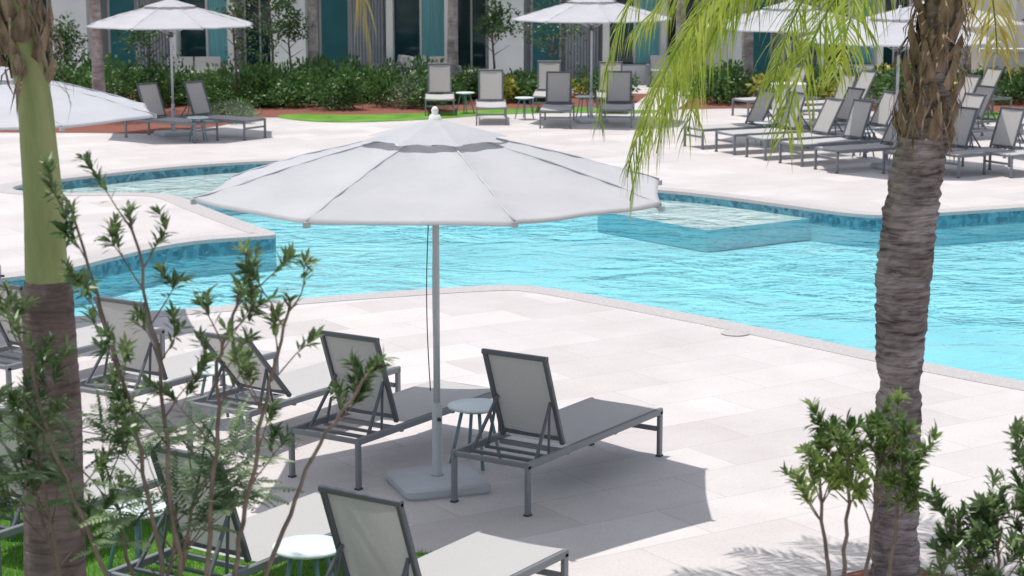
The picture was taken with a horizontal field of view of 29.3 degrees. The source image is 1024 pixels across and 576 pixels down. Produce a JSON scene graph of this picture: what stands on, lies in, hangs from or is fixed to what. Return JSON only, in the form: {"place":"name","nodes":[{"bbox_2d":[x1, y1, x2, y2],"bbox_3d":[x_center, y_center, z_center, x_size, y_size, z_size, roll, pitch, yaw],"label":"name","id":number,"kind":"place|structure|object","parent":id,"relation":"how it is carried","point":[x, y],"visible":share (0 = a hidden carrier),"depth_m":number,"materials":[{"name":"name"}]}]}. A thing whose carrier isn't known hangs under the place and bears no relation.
{"place":"outdoors","nodes":[
{"label":"outdoors","id":0,"kind":"place"},
{"bbox_2d":[63,172,241,214],"bbox_3d":[-4.876,-1.497,31.572,6.814,0.280,3.475,-6,12,-30],"label":"pool sun shelf","id":1,"kind":"object","parent":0,"point":[173,185],"visible":0.09,"depth_m":31.42,"materials":[{"name":"tile"}]},
{"bbox_2d":[0,495,438,575],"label":"lawn","id":2,"kind":"structure","parent":0,"point":[153,565],"depth_m":12.25,"materials":[{"name":"plant"}]},
{"bbox_2d":[0,334,135,575],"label":"sapling","id":3,"kind":"object","parent":2,"relation":"on","point":[50,421],"visible":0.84,"depth_m":7.98,"materials":[{"name":"green plant"}]},
{"bbox_2d":[0,407,159,575],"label":"sun lounger","id":4,"kind":"object","parent":2,"relation":"on","point":[12,530],"visible":0.18,"depth_m":12.41,"materials":[{"name":"fabric"}]},
{"bbox_2d":[105,498,173,575],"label":"side table","id":5,"kind":"object","parent":2,"relation":"on","point":[138,529],"visible":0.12,"depth_m":11.78,"materials":[{"name":"metal"}]},
{"bbox_2d":[0,379,304,575],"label":"fern","id":6,"kind":"object","parent":2,"relation":"on","point":[222,506],"visible":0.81,"depth_m":8.03,"materials":[{"name":"green plant"}]},
{"bbox_2d":[0,149,323,575],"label":"sapling","id":7,"kind":"object","parent":2,"relation":"on","point":[118,411],"visible":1,"depth_m":7.64,"materials":[{"name":"green plant"}]},
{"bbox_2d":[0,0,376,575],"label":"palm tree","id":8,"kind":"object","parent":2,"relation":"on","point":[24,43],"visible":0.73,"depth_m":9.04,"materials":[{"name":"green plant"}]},
{"bbox_2d":[107,444,331,575],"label":"sun lounger","id":9,"kind":"object","parent":2,"relation":"on","point":[261,533],"visible":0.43,"depth_m":11.14,"materials":[{"name":"fabric"}]},
{"bbox_2d":[271,534,335,575],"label":"side table","id":10,"kind":"object","parent":2,"relation":"on","point":[314,547],"visible":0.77,"depth_m":10.99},
{"bbox_2d":[263,345,399,575],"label":"sapling","id":11,"kind":"object","parent":2,"relation":"on","point":[360,387],"visible":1,"depth_m":7.84,"materials":[{"name":"green plant"}]},
{"bbox_2d":[318,484,568,575],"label":"sun lounger","id":12,"kind":"object","parent":2,"relation":"on","point":[371,534],"visible":1,"depth_m":10.29,"materials":[{"name":"fabric"}]},
{"bbox_2d":[4,0,913,82],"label":"hotel building","id":13,"kind":"structure","parent":0,"point":[412,28],"depth_m":51.38,"materials":[{"name":"grey paint"}]},
{"bbox_2d":[278,107,656,121],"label":"lawn","id":14,"kind":"structure","parent":0,"point":[355,117],"depth_m":41.77,"materials":[{"name":"green plant"}]},
{"bbox_2d":[425,63,454,115],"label":"sun lounger","id":15,"kind":"object","parent":14,"relation":"on","point":[439,77],"visible":1,"depth_m":42.94,"materials":[{"name":"fabric"}]},
{"bbox_2d":[532,61,561,112],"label":"sun lounger","id":16,"kind":"object","parent":14,"relation":"on","point":[543,67],"visible":0.48,"depth_m":43.76,"materials":[{"name":"fabric"}]},
{"bbox_2d":[0,79,1023,575],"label":"pool deck paving","id":17,"kind":"structure","parent":0,"point":[708,493],"depth_m":16.80,"materials":[{"name":"stone"}]},
{"bbox_2d":[0,66,156,282],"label":"patio umbrella","id":18,"kind":"object","parent":17,"relation":"on","point":[88,106],"visible":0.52,"depth_m":18.70,"materials":[{"name":"fabric"}]},
{"bbox_2d":[0,283,164,406],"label":"sun lounger","id":19,"kind":"object","parent":17,"relation":"on","point":[86,334],"visible":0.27,"depth_m":16.73,"materials":[{"name":"fabric"}]},
{"bbox_2d":[84,0,252,136],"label":"patio umbrella","id":20,"kind":"object","parent":17,"relation":"on","point":[169,15],"visible":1,"depth_m":36.84,"materials":[{"name":"fabric"}]},
{"bbox_2d":[124,82,218,142],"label":"sun lounger","id":21,"kind":"object","parent":17,"relation":"on","point":[150,96],"visible":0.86,"depth_m":37.24,"materials":[{"name":"fabric"}]},
{"bbox_2d":[80,296,278,426],"bbox_3d":[-2.744,0.503,15.945,0.640,1.031,1.870,7,12,32],"label":"sun lounger","id":22,"kind":"object","parent":17,"relation":"on","point":[146,360],"visible":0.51,"depth_m":15.51,"materials":[{"name":"fabric"}]},
{"bbox_2d":[164,57,223,77],"bbox_3d":[-8.000,-5.411,49.228,1.550,0.770,0.785,-1,10,-6],"label":"outdoor sofa","id":23,"kind":"object","parent":17,"relation":"on","point":[200,63],"visible":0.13,"depth_m":49.40,"materials":[{"name":"white fabric"}]},
{"bbox_2d":[192,362,244,426],"bbox_3d":[-2.330,0.852,15.583,0.412,0.455,0.412,-4,11,-22],"label":"side table","id":24,"kind":"object","parent":17,"relation":"on","point":[205,374],"visible":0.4,"depth_m":15.55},
{"bbox_2d":[171,80,266,139],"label":"sun lounger","id":25,"kind":"object","parent":17,"relation":"on","point":[198,104],"visible":0.83,"depth_m":37.68,"materials":[{"name":"fabric"}]},
{"bbox_2d":[185,331,400,459],"bbox_3d":[-1.691,0.668,15.407,0.640,0.897,1.870,7,12,33],"label":"sun lounger","id":26,"kind":"object","parent":17,"relation":"on","point":[306,383],"visible":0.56,"depth_m":15.00,"materials":[{"name":"fabric"}]},
{"bbox_2d":[288,330,499,490],"bbox_3d":[-0.834,0.746,14.607,0.640,1.031,1.870,7,12,32],"label":"sun lounger","id":27,"kind":"object","parent":17,"relation":"on","point":[409,407],"visible":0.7,"depth_m":14.19,"materials":[{"name":"fabric"}]},
{"bbox_2d":[190,106,664,500],"bbox_3d":[-0.527,0.081,13.624,3.132,2.690,3.132,-9,14,-41],"label":"patio umbrella","id":28,"kind":"object","parent":17,"relation":"on","point":[435,170],"visible":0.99,"depth_m":12.84,"materials":[{"name":"fabric"}]},
{"bbox_2d":[397,56,461,75],"bbox_3d":[-2.100,-5.429,49.326,1.550,0.770,0.785,-2,11,-11],"label":"outdoor sofa","id":29,"kind":"object","parent":17,"relation":"on","point":[403,60],"visible":0.09,"depth_m":49.46,"materials":[{"name":"fabric"}]},
{"bbox_2d":[447,398,501,470],"bbox_3d":[-0.267,1.073,14.363,0.412,0.455,0.412,9,13,39],"label":"side table","id":30,"kind":"object","parent":17,"relation":"on","point":[472,406],"visible":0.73,"depth_m":14.31,"materials":[{"name":"metal"}]},
{"bbox_2d":[476,69,506,124],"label":"sun lounger","id":31,"kind":"object","parent":17,"relation":"on","point":[490,88],"visible":1,"depth_m":41.03,"materials":[{"name":"fabric"}]},
{"bbox_2d":[0,94,1023,133],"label":"planting bed","id":32,"kind":"object","parent":17,"relation":"on","point":[142,127],"visible":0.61,"depth_m":43.26,"materials":[{"name":"soil"}]},
{"bbox_2d":[48,12,88,67],"bbox_3d":[-10.361,-5.457,45.892,1.076,2.058,0.959,-6,12,-31],"label":"ornamental tree","id":33,"kind":"object","parent":32,"relation":"on","point":[67,38],"visible":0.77,"depth_m":45.76,"materials":[{"name":"green plant"}]},
{"bbox_2d":[46,59,91,85],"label":"shrub","id":34,"kind":"object","parent":32,"relation":"on","point":[80,75],"visible":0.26,"depth_m":43.45,"materials":[{"name":"green plant"}]},
{"bbox_2d":[61,50,126,75],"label":"shrub","id":35,"kind":"object","parent":32,"relation":"on","point":[85,63],"visible":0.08,"depth_m":45.27,"materials":[{"name":"green plant"}]},
{"bbox_2d":[89,0,105,91],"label":"palm tree","id":36,"kind":"object","parent":32,"relation":"on","point":[98,77],"visible":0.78,"depth_m":41.28,"materials":[{"name":"grey plant"}]},
{"bbox_2d":[87,54,144,101],"bbox_3d":[-9.323,-4.861,45.407,1.760,1.115,1.894,-2,10,-11],"label":"shrub","id":37,"kind":"object","parent":32,"relation":"on","point":[122,65],"visible":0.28,"depth_m":45.16,"materials":[{"name":"green plant"}]},
{"bbox_2d":[77,62,166,100],"bbox_3d":[-8.715,-4.489,43.442,1.839,1.083,1.709,5,12,26],"label":"shrub","id":38,"kind":"object","parent":32,"relation":"on","point":[109,84],"visible":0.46,"depth_m":43.31,"materials":[{"name":"green plant"}]},
{"bbox_2d":[113,4,183,88],"bbox_3d":[-8.158,-5.204,43.790,1.543,2.309,1.765,0,10,0],"label":"ornamental tree","id":39,"kind":"object","parent":32,"relation":"on","point":[140,34],"visible":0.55,"depth_m":43.64,"materials":[{"name":"green plant"}]},
{"bbox_2d":[138,56,189,105],"bbox_3d":[-7.902,-4.653,44.151,1.361,1.158,1.459,8,13,36],"label":"shrub","id":40,"kind":"object","parent":32,"relation":"on","point":[164,88],"visible":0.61,"depth_m":43.80,"materials":[{"name":"green plant"}]},
{"bbox_2d":[199,58,252,100],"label":"shrub","id":41,"kind":"object","parent":32,"relation":"on","point":[222,75],"visible":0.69,"depth_m":44.21,"materials":[{"name":"green plant"}]},
{"bbox_2d":[207,0,261,95],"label":"ornamental tree","id":42,"kind":"object","parent":32,"relation":"on","point":[239,16],"visible":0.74,"depth_m":43.70,"materials":[{"name":"green plant"}]},
{"bbox_2d":[219,88,284,107],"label":"shrub","id":43,"kind":"object","parent":32,"relation":"on","point":[263,101],"visible":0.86,"depth_m":43.52,"materials":[{"name":"green plant"}]},
{"bbox_2d":[237,60,284,103],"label":"shrub","id":44,"kind":"object","parent":32,"relation":"on","point":[257,75],"visible":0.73,"depth_m":43.73,"materials":[{"name":"green plant"}]},
{"bbox_2d":[247,56,279,106],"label":"shrub","id":45,"kind":"object","parent":32,"relation":"on","point":[268,68],"visible":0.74,"depth_m":43.82,"materials":[{"name":"green plant"}]},
{"bbox_2d":[240,0,296,69],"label":"ornamental tree","id":46,"kind":"object","parent":32,"relation":"on","point":[266,34],"visible":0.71,"depth_m":47.18,"materials":[{"name":"green plant"}]},
{"bbox_2d":[264,78,315,108],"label":"shrub","id":47,"kind":"object","parent":32,"relation":"on","point":[289,90],"visible":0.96,"depth_m":43.45,"materials":[{"name":"green plant"}]},
{"bbox_2d":[267,0,313,62],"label":"ornamental tree","id":48,"kind":"object","parent":32,"relation":"on","point":[288,24],"visible":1,"depth_m":46.13,"materials":[{"name":"green plant"}]},
{"bbox_2d":[271,59,321,107],"bbox_3d":[-4.781,-4.549,43.838,1.212,1.157,1.022,-8,13,-36],"label":"shrub","id":49,"kind":"object","parent":32,"relation":"on","point":[289,76],"visible":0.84,"depth_m":43.65,"materials":[{"name":"green plant"}]},
{"bbox_2d":[307,0,318,65],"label":"palm tree","id":50,"kind":"object","parent":32,"relation":"on","point":[313,44],"visible":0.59,"depth_m":46.16,"materials":[{"name":"grey plant"}]},
{"bbox_2d":[301,69,362,110],"bbox_3d":[-3.947,-4.332,43.037,1.438,0.995,0.874,-5,11,-26],"label":"shrub","id":51,"kind":"object","parent":32,"relation":"on","point":[321,96],"visible":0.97,"depth_m":42.92,"materials":[{"name":"green plant"}]},
{"bbox_2d":[300,60,369,109],"bbox_3d":[-3.900,-4.463,43.153,1.218,1.138,1.319,-7,12,-33],"label":"shrub","id":52,"kind":"object","parent":32,"relation":"on","point":[353,96],"visible":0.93,"depth_m":43.04,"materials":[{"name":"green plant"}]},
{"bbox_2d":[315,53,365,78],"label":"shrub","id":53,"kind":"object","parent":32,"relation":"on","point":[353,61],"visible":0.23,"depth_m":45.23,"materials":[{"name":"green plant"}]},
{"bbox_2d":[358,56,402,104],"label":"shrub","id":54,"kind":"object","parent":32,"relation":"on","point":[387,63],"visible":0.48,"depth_m":44.45,"materials":[{"name":"green plant"}]},
{"bbox_2d":[364,63,401,106],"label":"shrub","id":55,"kind":"object","parent":32,"relation":"on","point":[381,81],"visible":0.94,"depth_m":43.75,"materials":[{"name":"green plant"}]},
{"bbox_2d":[379,75,433,109],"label":"shrub","id":56,"kind":"object","parent":32,"relation":"on","point":[404,100],"visible":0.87,"depth_m":43.39,"materials":[{"name":"green plant"}]},
{"bbox_2d":[385,64,427,104],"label":"shrub","id":57,"kind":"object","parent":32,"relation":"on","point":[409,71],"visible":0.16,"depth_m":44.14,"materials":[{"name":"green plant"}]},
{"bbox_2d":[397,76,446,107],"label":"shrub","id":58,"kind":"object","parent":32,"relation":"on","point":[421,97],"visible":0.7,"depth_m":43.24,"materials":[{"name":"green plant"}]},
{"bbox_2d":[447,0,458,78],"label":"palm tree","id":59,"kind":"object","parent":32,"relation":"on","point":[452,44],"visible":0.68,"depth_m":45.78,"materials":[{"name":"grey plant"}]},
{"bbox_2d":[474,0,523,68],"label":"ornamental tree","id":60,"kind":"object","parent":32,"relation":"on","point":[496,19],"visible":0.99,"depth_m":46.60,"materials":[{"name":"green plant"}]},
{"bbox_2d":[503,75,522,102],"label":"shrub","id":61,"kind":"object","parent":32,"relation":"on","point":[508,86],"visible":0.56,"depth_m":44.83,"materials":[{"name":"yellow plant"}]},
{"bbox_2d":[515,0,587,79],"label":"ornamental tree","id":62,"kind":"object","parent":32,"relation":"on","point":[533,29],"visible":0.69,"depth_m":47.22,"materials":[{"name":"green plant"}]},
{"bbox_2d":[684,59,752,103],"bbox_3d":[4.724,-4.746,45.024,1.648,1.114,1.417,-3,11,-14],"label":"shrub","id":63,"kind":"object","parent":32,"relation":"on","point":[738,67],"visible":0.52,"depth_m":44.82,"materials":[{"name":"green plant"}]},
{"bbox_2d":[694,68,749,104],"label":"shrub","id":64,"kind":"object","parent":32,"relation":"on","point":[725,88],"visible":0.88,"depth_m":44.41,"materials":[{"name":"green plant"}]},
{"bbox_2d":[707,61,761,100],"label":"shrub","id":65,"kind":"object","parent":32,"relation":"on","point":[748,78],"visible":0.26,"depth_m":45.28,"materials":[{"name":"green plant"}]},
{"bbox_2d":[739,1,753,97],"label":"palm tree","id":66,"kind":"object","parent":32,"relation":"on","point":[747,50],"visible":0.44,"depth_m":45.66,"materials":[{"name":"grey plant"}]},
{"bbox_2d":[851,65,905,108],"bbox_3d":[8.261,-4.439,43.649,1.646,1.006,1.482,-3,11,-15],"label":"shrub","id":67,"kind":"object","parent":32,"relation":"on","point":[883,79],"visible":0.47,"depth_m":43.69,"materials":[{"name":"green plant"}]},
{"bbox_2d":[994,80,1018,105],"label":"shrub","id":68,"kind":"object","parent":32,"relation":"on","point":[1003,91],"visible":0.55,"depth_m":44.34,"materials":[{"name":"green plant"}]},
{"bbox_2d":[999,68,1023,104],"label":"shrub","id":69,"kind":"object","parent":32,"relation":"on","point":[1019,83],"visible":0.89,"depth_m":44.47,"materials":[{"name":"green plant"}]},
{"bbox_2d":[450,348,662,516],"bbox_3d":[0.353,0.859,13.985,0.640,1.031,1.870,7,12,33],"label":"sun lounger","id":70,"kind":"object","parent":17,"relation":"on","point":[524,404],"visible":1,"depth_m":13.59,"materials":[{"name":"fabric"}]},
{"bbox_2d":[539,71,574,128],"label":"sun lounger","id":71,"kind":"object","parent":17,"relation":"on","point":[558,91],"visible":1,"depth_m":40.39,"materials":[{"name":"fabric"}]},
{"bbox_2d":[510,0,670,123],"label":"patio umbrella","id":72,"kind":"object","parent":17,"relation":"on","point":[582,12],"visible":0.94,"depth_m":39.46,"materials":[{"name":"fabric"}]},
{"bbox_2d":[596,62,625,113],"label":"sun lounger","id":73,"kind":"object","parent":17,"relation":"on","point":[617,66],"visible":0.3,"depth_m":43.48,"materials":[{"name":"fabric"}]},
{"bbox_2d":[600,71,634,127],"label":"sun lounger","id":74,"kind":"object","parent":17,"relation":"on","point":[619,94],"visible":0.9,"depth_m":40.54,"materials":[{"name":"fabric"}]},
{"bbox_2d":[675,0,685,89],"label":"palm tree","id":75,"kind":"object","parent":17,"relation":"on","point":[678,14],"visible":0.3,"depth_m":48.51,"materials":[{"name":"brown plant"}]},
{"bbox_2d":[683,89,782,149],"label":"sun lounger","id":76,"kind":"object","parent":17,"relation":"on","point":[759,115],"visible":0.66,"depth_m":35.99,"materials":[{"name":"fabric"}]},
{"bbox_2d":[714,91,821,154],"bbox_3d":[4.596,-2.966,35.038,1.870,1.031,0.640,-5,11,-26],"label":"sun lounger","id":77,"kind":"object","parent":17,"relation":"on","point":[749,132],"visible":0.54,"depth_m":35.00,"materials":[{"name":"fabric"}]},
{"bbox_2d":[731,65,820,116],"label":"sun lounger","id":78,"kind":"object","parent":17,"relation":"on","point":[748,100],"visible":0.29,"depth_m":41.86,"materials":[{"name":"fabric"}]},
{"bbox_2d":[707,0,856,137],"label":"patio umbrella","id":79,"kind":"object","parent":17,"relation":"on","point":[765,25],"visible":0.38,"depth_m":35.78,"materials":[{"name":"fabric"}]},
{"bbox_2d":[745,97,854,160],"bbox_3d":[5.044,-2.792,34.188,1.870,0.992,0.640,-5,11,-25],"label":"sun lounger","id":80,"kind":"object","parent":17,"relation":"on","point":[825,121],"visible":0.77,"depth_m":34.25,"materials":[{"name":"fabric"}]},
{"bbox_2d":[590,0,1023,575],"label":"palm tree","id":81,"kind":"object","parent":17,"relation":"on","point":[926,133],"visible":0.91,"depth_m":11.07,"materials":[{"name":"grey plant"}]},
{"bbox_2d":[776,73,869,122],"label":"sun lounger","id":82,"kind":"object","parent":17,"relation":"on","point":[818,108],"visible":0.3,"depth_m":39.83,"materials":[{"name":"fabric"}]},
{"bbox_2d":[772,87,874,142],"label":"sun lounger","id":83,"kind":"object","parent":17,"relation":"on","point":[852,93],"visible":0.28,"depth_m":36.69,"materials":[{"name":"fabric"}]},
{"bbox_2d":[778,99,887,166],"bbox_3d":[5.492,-2.661,33.359,1.870,1.031,0.640,-6,12,-29],"label":"sun lounger","id":84,"kind":"object","parent":17,"relation":"on","point":[857,124],"visible":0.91,"depth_m":33.45,"materials":[{"name":"fabric"}]},
{"bbox_2d":[804,69,878,120],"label":"sun lounger","id":85,"kind":"object","parent":17,"relation":"on","point":[870,75],"visible":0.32,"depth_m":41.23,"materials":[{"name":"fabric"}]},
{"bbox_2d":[806,90,895,147],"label":"sun lounger","id":86,"kind":"object","parent":17,"relation":"on","point":[880,119],"visible":0.48,"depth_m":35.81,"materials":[{"name":"fabric"}]},
{"bbox_2d":[772,386,943,575],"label":"shrub","id":87,"kind":"object","parent":17,"relation":"on","point":[836,472],"visible":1,"depth_m":8.24,"materials":[{"name":"green plant"}]},
{"bbox_2d":[814,106,910,173],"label":"sun lounger","id":88,"kind":"object","parent":17,"relation":"on","point":[881,145],"visible":0.52,"depth_m":32.33,"materials":[{"name":"fabric"}]},
{"bbox_2d":[799,5,1002,170],"bbox_3d":[6.350,-3.308,32.279,3.132,2.690,3.132,-9,14,-42],"label":"patio umbrella","id":89,"kind":"object","parent":17,"relation":"on","point":[895,37],"visible":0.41,"depth_m":31.57,"materials":[{"name":"fabric"}]},
{"bbox_2d":[881,106,991,173],"bbox_3d":[6.957,-2.412,31.988,1.870,1.031,0.640,-7,12,-33],"label":"sun lounger","id":90,"kind":"object","parent":17,"relation":"on","point":[963,124],"visible":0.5,"depth_m":32.14,"materials":[{"name":"fabric"}]},
{"bbox_2d":[859,1,1023,28],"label":"patio umbrella","id":91,"kind":"object","parent":17,"relation":"on","point":[977,16],"visible":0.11,"depth_m":37.58,"materials":[{"name":"fabric"}]},
{"bbox_2d":[915,415,1023,575],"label":"shrub","id":92,"kind":"object","parent":17,"relation":"on","point":[983,519],"visible":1,"depth_m":8.29,"materials":[{"name":"green plant"}]},
{"bbox_2d":[956,74,989,123],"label":"sun lounger","id":93,"kind":"object","parent":17,"relation":"on","point":[975,79],"visible":0.18,"depth_m":39.95,"materials":[{"name":"fabric"}]},
{"bbox_2d":[960,93,993,145],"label":"sun lounger","id":94,"kind":"object","parent":17,"relation":"on","point":[975,100],"visible":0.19,"depth_m":35.30,"materials":[{"name":"fabric"}]},
{"bbox_2d":[945,106,1023,177],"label":"sun lounger","id":95,"kind":"object","parent":17,"relation":"on","point":[1006,133],"visible":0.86,"depth_m":32.05,"materials":[{"name":"fabric"}]},
{"bbox_2d":[974,85,996,135],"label":"sun lounger","id":96,"kind":"object","parent":17,"relation":"on","point":[989,91],"visible":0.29,"depth_m":37.04,"materials":[{"name":"fabric"}]},
{"bbox_2d":[978,48,1023,77],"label":"garden wall","id":97,"kind":"structure","parent":17,"relation":"on","point":[999,61],"depth_m":47.48,"materials":[{"name":"paint"}]},
{"bbox_2d":[982,148,1023,177],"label":"sun lounger","id":98,"kind":"object","parent":17,"relation":"on","point":[1011,155],"visible":1,"depth_m":31.46,"materials":[{"name":"metal"}]},
{"bbox_2d":[0,161,1023,390],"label":"pool wall","id":99,"kind":"structure","parent":0,"point":[974,217],"depth_m":27.42,"materials":[{"name":"tile"}]},
{"bbox_2d":[0,159,1023,389],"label":"pool coping","id":100,"kind":"object","parent":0,"point":[184,203],"visible":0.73,"depth_m":21.29,"materials":[{"name":"stone"}]},
{"bbox_2d":[62,170,1023,368],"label":"pool water","id":101,"kind":"structure","parent":0,"point":[549,240],"depth_m":24.19,"materials":[{"name":"liquid"}]},
{"bbox_2d":[75,213,1023,380],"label":"pool floor","id":102,"kind":"structure","parent":0,"point":[974,358],"depth_m":24.76,"materials":[{"name":"tile"}]},
{"bbox_2d":[646,55,707,86],"bbox_3d":[4.200,-5.518,49.818,1.550,0.770,0.785,0,10,0],"label":"outdoor sofa","id":103,"kind":"object","parent":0,"point":[653,61],"visible":0.29,"depth_m":49.98,"materials":[{"name":"fabric"}]},
{"bbox_2d":[597,200,809,251],"bbox_3d":[2.568,-0.938,28.426,1.986,0.305,3.034,-8,13,-39],"label":"pool sun shelf","id":104,"kind":"object","parent":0,"point":[746,240],"visible":0.7,"depth_m":27.64,"materials":[{"name":"tile"}]},
{"bbox_2d":[922,0,1023,71],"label":"annex building","id":105,"kind":"structure","parent":0,"point":[1019,11],"depth_m":48.60,"materials":[{"name":"paint"}]},
{"bbox_2d":[984,112,998,117],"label":"lawn","id":106,"kind":"structure","parent":0,"point":[995,114],"depth_m":41.77,"materials":[{"name":"green plant"}]},
{"bbox_2d":[979,67,1011,111],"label":"sun lounger","id":107,"kind":"object","parent":106,"relation":"on","point":[989,78],"visible":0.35,"depth_m":42.09,"materials":[{"name":"fabric"}]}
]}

